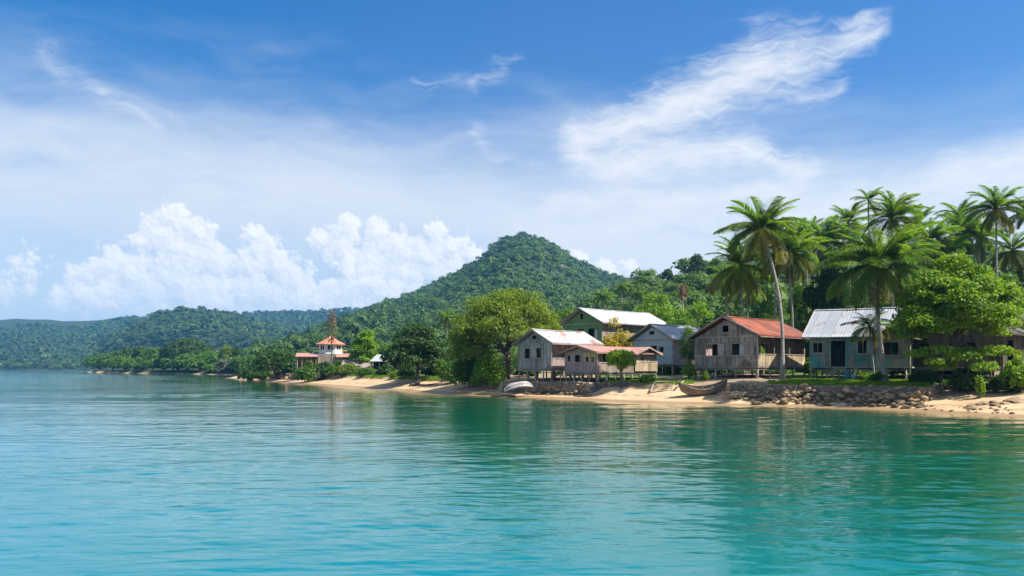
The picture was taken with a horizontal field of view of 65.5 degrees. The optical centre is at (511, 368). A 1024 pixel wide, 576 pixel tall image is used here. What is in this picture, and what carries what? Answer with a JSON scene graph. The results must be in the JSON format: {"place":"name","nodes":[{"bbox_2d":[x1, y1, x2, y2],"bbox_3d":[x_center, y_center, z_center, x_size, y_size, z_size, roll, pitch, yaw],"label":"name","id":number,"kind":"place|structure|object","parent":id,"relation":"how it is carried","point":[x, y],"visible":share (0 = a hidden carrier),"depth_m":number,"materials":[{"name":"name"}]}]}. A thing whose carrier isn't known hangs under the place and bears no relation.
{"place":"outdoors","nodes":[
{"label":"outdoors","id":0,"kind":"place"},
{"bbox_2d":[0,370,1023,575],"bbox_3d":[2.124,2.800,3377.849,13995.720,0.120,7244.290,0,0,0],"label":"sea water","id":1,"kind":"structure","parent":0,"point":[116,474],"depth_m":19.04,"materials":[{"name":"teal liquid"}]},
{"bbox_2d":[0,239,1023,418],"bbox_3d":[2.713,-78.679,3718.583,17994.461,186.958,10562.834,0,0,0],"label":"ground","id":2,"kind":"structure","parent":0,"point":[946,401],"depth_m":81.68,"materials":[{"name":"beige sand"}]},
{"bbox_2d":[80,355,105,369],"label":"coast tree","id":3,"kind":"object","parent":2,"relation":"on","point":[91,361],"visible":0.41,"depth_m":509.92,"materials":[{"name":"green plant"}]},
{"bbox_2d":[96,352,120,369],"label":"coast tree","id":4,"kind":"object","parent":2,"relation":"on","point":[102,357],"visible":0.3,"depth_m":479.48,"materials":[{"name":"green plant"}]},
{"bbox_2d":[104,355,130,369],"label":"coast tree","id":5,"kind":"object","parent":2,"relation":"on","point":[119,360],"visible":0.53,"depth_m":455.36,"materials":[{"name":"green plant"}]},
{"bbox_2d":[109,347,135,369],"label":"coast tree","id":6,"kind":"object","parent":2,"relation":"on","point":[127,351],"visible":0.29,"depth_m":467.24,"materials":[{"name":"green plant"}]},
{"bbox_2d":[120,357,158,370],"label":"coast tree","id":7,"kind":"object","parent":2,"relation":"on","point":[132,363],"visible":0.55,"depth_m":428.58,"materials":[{"name":"green plant"}]},
{"bbox_2d":[137,346,159,369],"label":"coast tree","id":8,"kind":"object","parent":2,"relation":"on","point":[149,352],"visible":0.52,"depth_m":433.22,"materials":[{"name":"green plant"}]},
{"bbox_2d":[141,357,183,370],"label":"coast tree","id":9,"kind":"object","parent":2,"relation":"on","point":[153,363],"visible":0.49,"depth_m":403.71,"materials":[{"name":"green plant"}]},
{"bbox_2d":[159,356,181,370],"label":"coast tree","id":10,"kind":"object","parent":2,"relation":"on","point":[166,362],"visible":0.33,"depth_m":391.43,"materials":[{"name":"green plant"}]},
{"bbox_2d":[170,353,195,370],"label":"coast tree","id":11,"kind":"object","parent":2,"relation":"on","point":[180,358],"visible":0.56,"depth_m":384.79,"materials":[{"name":"green plant"}]},
{"bbox_2d":[158,338,213,361],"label":"dome tree","id":12,"kind":"object","parent":2,"relation":"on","point":[178,347],"visible":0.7,"depth_m":396.51,"materials":[{"name":"green plant"}]},
{"bbox_2d":[183,356,215,370],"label":"coast tree","id":13,"kind":"object","parent":2,"relation":"on","point":[191,363],"visible":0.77,"depth_m":374.34,"materials":[{"name":"green plant"}]},
{"bbox_2d":[0,291,417,368],"bbox_3d":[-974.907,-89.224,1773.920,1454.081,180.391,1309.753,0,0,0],"label":"forest","id":14,"kind":"object","parent":2,"relation":"on","point":[28,338],"visible":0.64,"depth_m":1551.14,"materials":[{"name":"green plant"}]},
{"bbox_2d":[194,350,223,366],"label":"coast tree","id":15,"kind":"object","parent":2,"relation":"on","point":[212,355],"visible":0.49,"depth_m":377.41,"materials":[{"name":"green plant"}]},
{"bbox_2d":[215,356,234,370],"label":"coast tree","id":16,"kind":"object","parent":2,"relation":"on","point":[222,363],"visible":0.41,"depth_m":345.42,"materials":[{"name":"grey plant"}]},
{"bbox_2d":[218,345,231,359],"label":"coast tree","id":17,"kind":"object","parent":2,"relation":"on","point":[226,350],"visible":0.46,"depth_m":368.75,"materials":[{"name":"green plant"}]},
{"bbox_2d":[227,354,257,369],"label":"coast tree","id":18,"kind":"object","parent":2,"relation":"on","point":[237,362],"visible":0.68,"depth_m":334.10,"materials":[{"name":"green plant"}]},
{"bbox_2d":[236,366,252,379],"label":"thicket","id":19,"kind":"object","parent":2,"relation":"on","point":[245,373],"visible":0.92,"depth_m":188.64,"materials":[{"name":"green plant"}]},
{"bbox_2d":[251,370,272,379],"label":"thicket","id":20,"kind":"object","parent":2,"relation":"on","point":[261,375],"visible":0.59,"depth_m":184.51,"materials":[{"name":"green plant"}]},
{"bbox_2d":[250,348,297,379],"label":"beach tree","id":21,"kind":"object","parent":2,"relation":"on","point":[279,359],"visible":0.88,"depth_m":175.11,"materials":[{"name":"green plant"}]},
{"bbox_2d":[292,360,318,381],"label":"thicket","id":22,"kind":"object","parent":2,"relation":"on","point":[309,368],"visible":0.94,"depth_m":150.51,"materials":[{"name":"green plant"}]},
{"bbox_2d":[295,336,353,368],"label":"tower house","id":23,"kind":"structure","parent":2,"relation":"on","point":[323,354],"depth_m":165.72,"materials":[{"name":"white paint"}]},
{"bbox_2d":[324,310,337,365],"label":"dead tree","id":24,"kind":"object","parent":2,"relation":"on","point":[333,328],"visible":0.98,"depth_m":151.90,"materials":[{"name":"brown plant"}]},
{"bbox_2d":[336,362,359,374],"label":"shrub","id":25,"kind":"object","parent":2,"relation":"on","point":[351,367],"visible":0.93,"depth_m":144.75,"materials":[{"name":"green plant"}]},
{"bbox_2d":[348,328,379,362],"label":"banana clump","id":26,"kind":"object","parent":2,"relation":"on","point":[359,345],"visible":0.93,"depth_m":148.90,"materials":[{"name":"green plant"}]},
{"bbox_2d":[357,367,379,375],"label":"thicket","id":27,"kind":"object","parent":2,"relation":"on","point":[365,371],"visible":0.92,"depth_m":135.05,"materials":[{"name":"green plant"}]},
{"bbox_2d":[370,354,398,370],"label":"metal shed","id":28,"kind":"structure","parent":2,"relation":"on","point":[377,361],"depth_m":139.25,"materials":[{"name":"white metal"}]},
{"bbox_2d":[376,363,395,374],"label":"thicket","id":29,"kind":"object","parent":2,"relation":"on","point":[385,368],"visible":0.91,"depth_m":129.17,"materials":[{"name":"green plant"}]},
{"bbox_2d":[379,322,456,380],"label":"shade tree","id":30,"kind":"object","parent":2,"relation":"on","point":[403,351],"visible":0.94,"depth_m":109.37,"materials":[{"name":"green plant"}]},
{"bbox_2d":[363,374,504,386],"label":"grass","id":31,"kind":"structure","parent":2,"relation":"on","point":[425,378],"depth_m":115.10,"materials":[{"name":"green plant"}]},
{"bbox_2d":[438,359,455,383],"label":"shrub","id":32,"kind":"object","parent":2,"relation":"on","point":[445,370],"visible":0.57,"depth_m":99.29,"materials":[{"name":"green plant"}]},
{"bbox_2d":[435,309,458,356],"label":"distant palm","id":33,"kind":"object","parent":2,"relation":"on","point":[444,316],"visible":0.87,"depth_m":149.50,"materials":[{"name":"green plant"}]},
{"bbox_2d":[452,358,479,387],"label":"shrub","id":34,"kind":"object","parent":2,"relation":"on","point":[468,366],"visible":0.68,"depth_m":91.36,"materials":[{"name":"green plant"}]},
{"bbox_2d":[450,327,491,385],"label":"beach tree","id":35,"kind":"object","parent":2,"relation":"on","point":[484,345],"visible":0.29,"depth_m":91.63,"materials":[{"name":"green plant"}]},
{"bbox_2d":[241,231,704,355],"bbox_3d":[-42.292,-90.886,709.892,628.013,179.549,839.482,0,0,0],"label":"forest","id":36,"kind":"object","parent":2,"relation":"on","point":[523,247],"visible":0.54,"depth_m":682.69,"materials":[{"name":"green plant"}]},
{"bbox_2d":[370,297,602,366],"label":"forest","id":37,"kind":"object","parent":2,"relation":"on","point":[501,357],"visible":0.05,"depth_m":218.19,"materials":[{"name":"green plant"}]},
{"bbox_2d":[469,346,507,389],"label":"shrub","id":38,"kind":"object","parent":2,"relation":"on","point":[489,371],"visible":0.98,"depth_m":87.33,"materials":[{"name":"green plant"}]},
{"bbox_2d":[444,286,566,379],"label":"rain tree","id":39,"kind":"object","parent":2,"relation":"on","point":[477,320],"visible":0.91,"depth_m":87.60,"materials":[{"name":"green plant"}]},
{"bbox_2d":[504,381,533,392],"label":"overturned boat","id":40,"kind":"object","parent":2,"relation":"on","point":[520,384],"visible":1,"depth_m":78.14,"materials":[{"name":"white"}]},
{"bbox_2d":[501,380,592,394],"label":"sea wall","id":41,"kind":"structure","parent":2,"relation":"on","point":[567,386],"depth_m":78.61,"materials":[{"name":"grey stone"}]},
{"bbox_2d":[511,329,603,380],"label":"plank house","id":42,"kind":"structure","parent":2,"relation":"on","point":[539,349],"depth_m":82.07,"materials":[{"name":"grey wood"}]},
{"bbox_2d":[549,307,574,330],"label":"mango tree","id":43,"kind":"object","parent":2,"relation":"on","point":[562,315],"visible":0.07,"depth_m":126.85,"materials":[{"name":"green plant"}]},
{"bbox_2d":[589,288,616,308],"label":"distant palm","id":44,"kind":"object","parent":2,"relation":"on","point":[604,297],"visible":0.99,"depth_m":189.69,"materials":[{"name":"green plant"}]},
{"bbox_2d":[558,345,662,381],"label":"pink house","id":45,"kind":"structure","parent":2,"relation":"on","point":[590,361],"depth_m":78.66,"materials":[{"name":"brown wood"}]},
{"bbox_2d":[559,308,665,344],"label":"green house","id":46,"kind":"structure","parent":2,"relation":"on","point":[592,323],"depth_m":108.56,"materials":[{"name":"paint"}]},
{"bbox_2d":[600,316,631,346],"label":"croton tree","id":47,"kind":"object","parent":2,"relation":"on","point":[618,340],"visible":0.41,"depth_m":93.48,"materials":[{"name":"yellow plant"}]},
{"bbox_2d":[592,381,644,392],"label":"sea wall","id":48,"kind":"structure","parent":2,"relation":"on","point":[598,386],"depth_m":74.58,"materials":[{"name":"grey stone"}]},
{"bbox_2d":[605,349,636,387],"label":"almond tree","id":49,"kind":"object","parent":2,"relation":"on","point":[621,358],"visible":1,"depth_m":72.51,"materials":[{"name":"green plant"}]},
{"bbox_2d":[601,379,694,384],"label":"grass","id":50,"kind":"structure","parent":2,"relation":"on","point":[686,381],"depth_m":72.79,"materials":[{"name":"green plant"}]},
{"bbox_2d":[634,291,686,321],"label":"mango tree","id":51,"kind":"object","parent":2,"relation":"on","point":[664,313],"visible":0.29,"depth_m":138.57,"materials":[{"name":"green plant"}]},
{"bbox_2d":[626,323,711,374],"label":"blue house","id":52,"kind":"structure","parent":2,"relation":"on","point":[663,339],"depth_m":89.67,"materials":[{"name":"paint"}]},
{"bbox_2d":[665,316,699,326],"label":"mango tree","id":53,"kind":"object","parent":2,"relation":"on","point":[685,321],"visible":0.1,"depth_m":111.09,"materials":[{"name":"green plant"}]},
{"bbox_2d":[676,283,688,310],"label":"dead palm","id":54,"kind":"object","parent":2,"relation":"on","point":[682,294],"visible":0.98,"depth_m":149.83,"materials":[{"name":"brown plant"}]},
{"bbox_2d":[679,326,697,378],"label":"papaya tree","id":55,"kind":"object","parent":2,"relation":"on","point":[690,353],"visible":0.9,"depth_m":77.86,"materials":[{"name":"green plant"}]},
{"bbox_2d":[680,359,696,379],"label":"shrub","id":56,"kind":"object","parent":2,"relation":"on","point":[689,368],"visible":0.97,"depth_m":76.23,"materials":[{"name":"green plant"}]},
{"bbox_2d":[689,254,706,285],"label":"skyline tree","id":57,"kind":"object","parent":2,"relation":"on","point":[699,261],"visible":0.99,"depth_m":264.33,"materials":[{"name":"green plant"}]},
{"bbox_2d":[683,300,716,327],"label":"mango tree","id":58,"kind":"object","parent":2,"relation":"on","point":[699,310],"visible":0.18,"depth_m":121.56,"materials":[{"name":"green plant"}]},
{"bbox_2d":[678,378,727,395],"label":"rowing canoe","id":59,"kind":"object","parent":2,"relation":"on","point":[710,389],"visible":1,"depth_m":65.63,"materials":[{"name":"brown wood"}]},
{"bbox_2d":[704,261,743,315],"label":"coconut palm","id":60,"kind":"object","parent":2,"relation":"on","point":[722,284],"visible":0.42,"depth_m":95.79,"materials":[{"name":"green plant"}]},
{"bbox_2d":[714,304,744,318],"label":"jungle tree","id":61,"kind":"object","parent":2,"relation":"on","point":[718,314],"visible":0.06,"depth_m":119.44,"materials":[{"name":"green plant"}]},
{"bbox_2d":[721,391,751,397],"bbox_3d":[17.876,2.119,63.398,2.605,0.581,0.855,0,0,0],"label":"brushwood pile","id":62,"kind":"object","parent":2,"relation":"on","point":[731,394],"visible":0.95,"depth_m":63.19,"materials":[{"name":"wood"}]},
{"bbox_2d":[705,236,777,316],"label":"coconut palm","id":63,"kind":"object","parent":2,"relation":"on","point":[740,270],"visible":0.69,"depth_m":87.42,"materials":[{"name":"green plant"}]},
{"bbox_2d":[686,315,808,378],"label":"brown house","id":64,"kind":"structure","parent":2,"relation":"on","point":[736,342],"depth_m":74.98,"materials":[{"name":"brown wood"}]},
{"bbox_2d":[727,272,769,371],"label":"coconut palm","id":65,"kind":"object","parent":2,"relation":"on","point":[751,299],"visible":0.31,"depth_m":93.91,"materials":[{"name":"green plant"}]},
{"bbox_2d":[713,195,813,379],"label":"coconut palm","id":66,"kind":"object","parent":2,"relation":"on","point":[760,222],"visible":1,"depth_m":70.11,"materials":[{"name":"green plant"}]},
{"bbox_2d":[749,287,790,350],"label":"jungle tree","id":67,"kind":"object","parent":2,"relation":"on","point":[766,304],"visible":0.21,"depth_m":111.48,"materials":[{"name":"green plant"}]},
{"bbox_2d":[740,220,810,319],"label":"coconut palm","id":68,"kind":"object","parent":2,"relation":"on","point":[809,235],"visible":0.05,"depth_m":99.90,"materials":[{"name":"green plant"}]},
{"bbox_2d":[750,217,832,373],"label":"coconut palm","id":69,"kind":"object","parent":2,"relation":"on","point":[766,268],"visible":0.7,"depth_m":83.53,"materials":[{"name":"green plant"}]},
{"bbox_2d":[784,282,811,321],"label":"jungle tree","id":70,"kind":"object","parent":2,"relation":"on","point":[796,295],"visible":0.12,"depth_m":114.85,"materials":[{"name":"green plant"}]},
{"bbox_2d":[587,238,1023,327],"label":"forest","id":71,"kind":"object","parent":2,"relation":"on","point":[692,280],"visible":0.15,"depth_m":234.95,"materials":[{"name":"green plant"}]},
{"bbox_2d":[795,357,820,375],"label":"thicket","id":72,"kind":"object","parent":2,"relation":"on","point":[806,368],"visible":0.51,"depth_m":77.23,"materials":[{"name":"green plant"}]},
{"bbox_2d":[793,216,825,312],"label":"coconut palm","id":73,"kind":"object","parent":2,"relation":"on","point":[809,229],"visible":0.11,"depth_m":107.42,"materials":[{"name":"green plant"}]},
{"bbox_2d":[796,245,851,358],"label":"breadfruit tree","id":74,"kind":"object","parent":2,"relation":"on","point":[812,297],"visible":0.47,"depth_m":87.17,"materials":[{"name":"green plant"}]},
{"bbox_2d":[803,214,850,265],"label":"coconut palm","id":75,"kind":"object","parent":2,"relation":"on","point":[829,228],"visible":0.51,"depth_m":100.68,"materials":[{"name":"green plant"}]},
{"bbox_2d":[730,383,925,402],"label":"sea wall","id":76,"kind":"structure","parent":2,"relation":"on","point":[758,390],"depth_m":60.42,"materials":[{"name":"grey stone"}]},
{"bbox_2d":[823,202,871,293],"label":"coconut palm","id":77,"kind":"object","parent":2,"relation":"on","point":[852,213],"visible":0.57,"depth_m":111.14,"materials":[{"name":"green plant"}]},
{"bbox_2d":[767,378,931,386],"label":"grass","id":78,"kind":"structure","parent":2,"relation":"on","point":[849,381],"depth_m":62.67,"materials":[{"name":"green plant"}]},
{"bbox_2d":[824,221,886,298],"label":"coconut palm","id":79,"kind":"object","parent":2,"relation":"on","point":[855,227],"visible":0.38,"depth_m":99.56,"materials":[{"name":"green plant"}]},
{"bbox_2d":[844,279,871,368],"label":"jungle tree","id":80,"kind":"object","parent":2,"relation":"on","point":[862,304],"visible":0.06,"depth_m":102.78,"materials":[{"name":"green plant"}]},
{"bbox_2d":[801,307,922,378],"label":"aqua house","id":81,"kind":"structure","parent":2,"relation":"on","point":[832,347],"depth_m":69.34,"materials":[{"name":"teal wood"}]},
{"bbox_2d":[850,187,885,307],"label":"coconut palm","id":82,"kind":"object","parent":2,"relation":"on","point":[868,195],"visible":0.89,"depth_m":95.64,"materials":[{"name":"green plant"}]},
{"bbox_2d":[840,309,897,371],"bbox_3d":[28.776,-1.664,64.135,4.114,6.048,3.907,0,0,0],"label":"coconut palm","id":83,"kind":"object","parent":2,"relation":"on","point":[868,328],"visible":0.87,"depth_m":64.02,"materials":[{"name":"green plant"}]},
{"bbox_2d":[866,371,887,380],"bbox_3d":[29.064,0.786,62.989,1.518,1.227,1.794,0,0,-38],"label":"shrub","id":84,"kind":"object","parent":2,"relation":"on","point":[876,376],"visible":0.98,"depth_m":62.76,"materials":[{"name":"green plant"}]},
{"bbox_2d":[809,223,945,381],"bbox_3d":[28.621,-4.956,62.332,9.671,12.810,9.670,0,0,30],"label":"coconut palm","id":85,"kind":"object","parent":2,"relation":"on","point":[874,256],"visible":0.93,"depth_m":61.41,"materials":[{"name":"green plant"}]},
{"bbox_2d":[857,190,931,306],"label":"coconut palm","id":86,"kind":"object","parent":2,"relation":"on","point":[891,211],"visible":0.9,"depth_m":83.39,"materials":[{"name":"green plant"}]},
{"bbox_2d":[885,237,938,280],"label":"coconut palm","id":87,"kind":"object","parent":2,"relation":"on","point":[916,253],"visible":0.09,"depth_m":91.42,"materials":[{"name":"green plant"}]},
{"bbox_2d":[893,203,946,249],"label":"coconut palm","id":88,"kind":"object","parent":2,"relation":"on","point":[924,215],"visible":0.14,"depth_m":103.10,"materials":[{"name":"green plant"}]},
{"bbox_2d":[908,368,942,383],"bbox_3d":[31.621,0.724,60.935,2.400,1.453,2.555,0,0,0],"label":"shrub","id":89,"kind":"object","parent":2,"relation":"on","point":[932,377],"visible":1,"depth_m":60.39,"materials":[{"name":"green plant"}]},
{"bbox_2d":[925,383,944,400],"bbox_3d":[30.387,1.842,57.370,1.089,1.518,4.302,0,0,40],"label":"rock","id":90,"kind":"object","parent":2,"relation":"on","point":[934,391],"depth_m":56.40,"materials":[{"name":"grey stone"}]},
{"bbox_2d":[900,215,970,269],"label":"coconut palm","id":91,"kind":"object","parent":2,"relation":"on","point":[937,231],"visible":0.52,"depth_m":94.86,"materials":[{"name":"green plant"}]},
{"bbox_2d":[921,234,977,270],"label":"coconut palm","id":92,"kind":"object","parent":2,"relation":"on","point":[953,246],"visible":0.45,"depth_m":89.34,"materials":[{"name":"green plant"}]},
{"bbox_2d":[885,253,1023,391],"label":"sea almond tree","id":93,"kind":"object","parent":2,"relation":"on","point":[962,297],"visible":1,"depth_m":56.03,"materials":[{"name":"green plant"}]},
{"bbox_2d":[933,197,985,253],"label":"coconut palm","id":94,"kind":"object","parent":2,"relation":"on","point":[967,204],"visible":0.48,"depth_m":115.61,"materials":[{"name":"green plant"}]},
{"bbox_2d":[904,323,1023,380],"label":"dark house","id":95,"kind":"structure","parent":2,"relation":"on","point":[977,339],"depth_m":65.31,"materials":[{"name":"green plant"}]},
{"bbox_2d":[945,365,990,391],"bbox_3d":[32.726,0.892,57.023,2.946,2.262,3.050,0,0,0],"label":"shrub","id":96,"kind":"object","parent":2,"relation":"on","point":[964,380],"visible":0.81,"depth_m":56.60,"materials":[{"name":"green plant"}]},
{"bbox_2d":[935,210,1003,256],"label":"coconut palm","id":97,"kind":"object","parent":2,"relation":"on","point":[982,238],"visible":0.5,"depth_m":103.08,"materials":[{"name":"green plant"}]},
{"bbox_2d":[974,375,985,397],"bbox_3d":[31.791,1.386,54.011,0.827,1.885,0.803,0,0,-36],"label":"shrub","id":98,"kind":"object","parent":2,"relation":"on","point":[979,386],"visible":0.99,"depth_m":53.91,"materials":[{"name":"green plant"}]},
{"bbox_2d":[953,220,1009,264],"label":"coconut palm","id":99,"kind":"object","parent":2,"relation":"on","point":[981,255],"visible":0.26,"depth_m":105.92,"materials":[{"name":"green plant"}]},
{"bbox_2d":[959,184,1023,275],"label":"coconut palm","id":100,"kind":"object","parent":2,"relation":"on","point":[995,200],"visible":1,"depth_m":87.50,"materials":[{"name":"green plant"}]},
{"bbox_2d":[983,374,1023,392],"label":"shrub","id":101,"kind":"object","parent":2,"relation":"on","point":[992,382],"visible":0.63,"depth_m":54.61,"materials":[{"name":"green plant"}]},
{"bbox_2d":[985,230,1023,273],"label":"coconut palm","id":102,"kind":"object","parent":2,"relation":"on","point":[1012,256],"visible":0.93,"depth_m":91.84,"materials":[{"name":"green plant"}]},
{"bbox_2d":[997,355,1023,389],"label":"shrub","id":103,"kind":"object","parent":2,"relation":"on","point":[1014,369],"visible":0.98,"depth_m":53.73,"materials":[{"name":"green plant"}]},
{"bbox_2d":[999,271,1023,373],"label":"jungle tree","id":104,"kind":"object","parent":2,"relation":"on","point":[1007,277],"visible":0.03,"depth_m":73.25,"materials":[{"name":"green plant"}]},
{"bbox_2d":[1005,196,1023,229],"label":"coconut palm","id":105,"kind":"object","parent":2,"relation":"on","point":[1013,218],"visible":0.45,"depth_m":97.78,"materials":[{"name":"green plant"}]},
{"bbox_2d":[1006,264,1023,286],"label":"jungle tree","id":106,"kind":"object","parent":2,"relation":"on","point":[1019,273],"visible":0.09,"depth_m":91.77,"materials":[{"name":"green plant"}]},
{"bbox_2d":[0,0,1023,320],"label":"sky","id":107,"kind":"structure","parent":0,"point":[239,156],"materials":[{"name":"blue"}]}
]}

